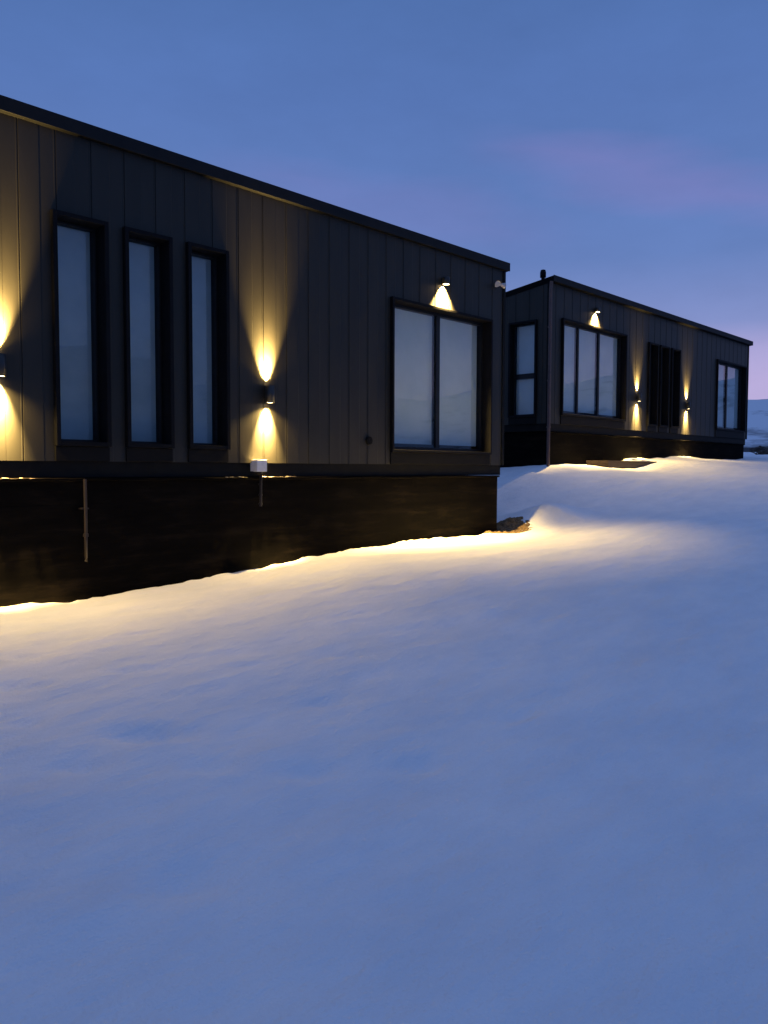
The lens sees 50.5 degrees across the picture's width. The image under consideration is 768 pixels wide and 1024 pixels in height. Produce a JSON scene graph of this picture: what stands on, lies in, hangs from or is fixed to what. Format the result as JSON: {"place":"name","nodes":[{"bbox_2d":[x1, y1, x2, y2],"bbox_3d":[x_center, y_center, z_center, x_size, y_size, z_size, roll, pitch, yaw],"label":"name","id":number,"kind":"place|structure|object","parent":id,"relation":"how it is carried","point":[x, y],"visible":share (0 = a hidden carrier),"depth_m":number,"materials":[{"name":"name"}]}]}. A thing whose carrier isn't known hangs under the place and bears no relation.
{"place":"outdoors","nodes":[
{"label":"outdoors","id":0,"kind":"place"},
{"bbox_2d":[0,452,767,1023],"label":"ground","id":1,"kind":"structure","parent":0,"point":[502,778],"depth_m":3.89,"materials":[{"name":"white snow"}]},
{"bbox_2d":[0,95,509,606],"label":"house","id":2,"kind":"structure","parent":1,"relation":"on","point":[166,317],"depth_m":9.56,"materials":[{"name":"wood"}]},
{"bbox_2d":[0,353,5,376],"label":"wall lamp","id":3,"kind":"object","parent":2,"relation":"attached to","point":[2,364],"visible":1,"depth_m":7.60,"materials":[{"name":"black metal"}]},
{"bbox_2d":[50,209,111,460],"bbox_3d":[-3.152,-1.758,8.345,0.295,2.464,0.590,3,4,43],"label":"window","id":4,"kind":"structure","parent":2,"relation":"in","point":[80,286],"depth_m":8.44,"materials":[{"name":"glass"}]},
{"bbox_2d":[78,479,88,561],"bbox_3d":[-3.075,0.086,8.359,0.117,0.848,0.080,3,4,43],"label":"drain pipe","id":5,"kind":"object","parent":2,"relation":"attached to","point":[85,534],"visible":1,"depth_m":8.33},
{"bbox_2d":[122,226,174,461],"bbox_3d":[-2.630,-1.786,8.907,0.295,2.464,0.575,3,4,43],"label":"window","id":6,"kind":"structure","parent":2,"relation":"in","point":[148,318],"depth_m":9.01,"materials":[{"name":"metal"}]},
{"bbox_2d":[2,476,295,478],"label":"ledge snow","id":7,"kind":"structure","parent":2,"relation":"on","point":[226,477],"depth_m":9.71,"materials":[{"name":"white snow"}]},
{"bbox_2d":[185,241,230,461],"bbox_3d":[-2.109,-1.814,9.469,0.295,2.464,0.560,3,4,43],"label":"window","id":8,"kind":"structure","parent":2,"relation":"in","point":[207,267],"depth_m":9.58,"materials":[{"name":"metal"}]},
{"bbox_2d":[250,460,266,505],"bbox_3d":[-1.536,-0.354,9.963,0.145,0.572,0.155,3,4,43],"label":"junction box","id":9,"kind":"object","parent":2,"relation":"attached to","point":[258,466],"visible":1,"depth_m":9.93,"materials":[{"name":"white plastic"}]},
{"bbox_2d":[264,385,274,402],"bbox_3d":[-1.415,-1.447,10.018,0.148,0.210,0.112,3,4,43],"label":"wall lamp","id":10,"kind":"object","parent":2,"relation":"attached to","point":[269,394],"visible":1,"depth_m":9.96,"materials":[{"name":"black metal"}]},
{"bbox_2d":[365,436,372,444],"bbox_3d":[-0.205,-1.002,11.416,0.036,0.122,0.122,3,4,43],"label":"vent cover","id":11,"kind":"object","parent":2,"relation":"attached to","point":[368,440],"visible":1,"depth_m":11.40,"materials":[{"name":"metal"}]},
{"bbox_2d":[390,296,492,464],"bbox_3d":[0.853,-1.936,12.663,0.295,2.389,2.455,3,4,43],"label":"window","id":12,"kind":"structure","parent":2,"relation":"in","point":[441,359],"depth_m":12.73,"materials":[{"name":"glass"}]},
{"bbox_2d":[442,276,449,284],"bbox_3d":[0.944,-3.537,12.462,0.134,0.110,0.112,3,4,43],"label":"wall lamp","id":13,"kind":"object","parent":2,"relation":"attached to","point":[446,280],"visible":1,"depth_m":12.41,"materials":[{"name":"black metal"}]},
{"bbox_2d":[495,281,505,287],"bbox_3d":[1.908,-3.748,13.440,0.158,0.094,0.221,3,4,43],"label":"twin floodlight","id":14,"kind":"object","parent":2,"relation":"attached to","point":[498,284],"visible":1,"depth_m":13.43,"materials":[{"name":"grey plastic"}]},
{"bbox_2d":[476,516,531,535],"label":"bare soil","id":15,"kind":"structure","parent":1,"relation":"on","point":[506,525],"depth_m":14.23,"materials":[{"name":"brown soil"}]},
{"bbox_2d":[586,460,656,468],"bbox_3d":[5.990,-1.099,20.426,0.582,0.360,2.650,3,4,43],"label":"bare soil patch","id":16,"kind":"object","parent":1,"relation":"on","point":[621,464],"visible":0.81,"depth_m":19.74,"materials":[{"name":"brown soil"}]},
{"bbox_2d":[622,458,647,460],"bbox_3d":[6.513,-1.302,21.030,0.503,0.181,1.321,3,4,43],"label":"snow heap","id":17,"kind":"object","parent":16,"relation":"on","point":[632,459],"visible":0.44,"depth_m":20.79,"materials":[{"name":"white snow"}]},
{"bbox_2d":[500,269,752,467],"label":"house","id":18,"kind":"structure","parent":1,"relation":"on","point":[580,373],"depth_m":20.87,"materials":[{"name":"wood"}]},
{"bbox_2d":[507,319,537,424],"bbox_3d":[3.293,-3.239,19.012,0.760,2.371,0.290,3,4,43],"label":"window","id":19,"kind":"structure","parent":18,"relation":"in","point":[522,336],"depth_m":19.13,"materials":[{"name":"metal"}]},
{"bbox_2d":[560,318,627,428],"bbox_3d":[5.127,-3.326,20.091,0.280,2.441,3.210,3,4,43],"label":"window","id":20,"kind":"structure","parent":18,"relation":"in","point":[593,358],"depth_m":20.28,"materials":[{"name":"metal"}]},
{"bbox_2d":[636,393,641,400],"bbox_3d":[6.791,-3.056,21.694,0.148,0.210,0.112,3,4,43],"label":"wall lamp","id":21,"kind":"object","parent":18,"relation":"attached to","point":[639,397],"visible":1,"depth_m":21.64,"materials":[{"name":"black metal"}]},
{"bbox_2d":[646,342,658,431],"bbox_3d":[7.298,-3.429,22.453,0.310,2.411,0.570,3,4,43],"label":"window","id":22,"kind":"structure","parent":18,"relation":"in","point":[653,348],"depth_m":22.55,"materials":[{"name":"metal"}]},
{"bbox_2d":[658,345,669,432],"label":"window","id":23,"kind":"structure","parent":18,"relation":"in","point":[664,351],"depth_m":23.08,"materials":[{"name":"metal"}]},
{"bbox_2d":[669,348,680,433],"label":"window","id":24,"kind":"structure","parent":18,"relation":"in","point":[675,369],"depth_m":23.64,"materials":[{"name":"metal"}]},
{"bbox_2d":[686,402,690,408],"bbox_3d":[8.993,-3.155,24.069,0.148,0.210,0.112,3,4,43],"label":"wall lamp","id":25,"kind":"object","parent":18,"relation":"attached to","point":[688,405],"visible":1,"depth_m":24.01,"materials":[{"name":"black metal"}]},
{"bbox_2d":[715,359,746,438],"bbox_3d":[11.310,-3.660,26.754,0.280,2.441,2.560,3,4,43],"label":"window","id":26,"kind":"structure","parent":18,"relation":"in","point":[731,378],"depth_m":27.13,"materials":[{"name":"metal"}]},
{"bbox_2d":[749,446,765,451],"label":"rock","id":27,"kind":"object","parent":1,"relation":"on","point":[757,448],"visible":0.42,"depth_m":50.16,"materials":[{"name":"grey stone"}]},
{"bbox_2d":[752,448,767,454],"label":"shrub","id":28,"kind":"object","parent":1,"relation":"on","point":[759,452],"visible":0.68,"depth_m":34.40,"materials":[{"name":"brown plant"}]},
{"bbox_2d":[0,0,767,399],"label":"sky","id":29,"kind":"structure","parent":0,"point":[619,148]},
{"bbox_2d":[744,399,767,451],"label":"hill","id":30,"kind":"structure","parent":0,"point":[757,427],"depth_m":96.83,"materials":[{"name":"white snow"}]}
]}

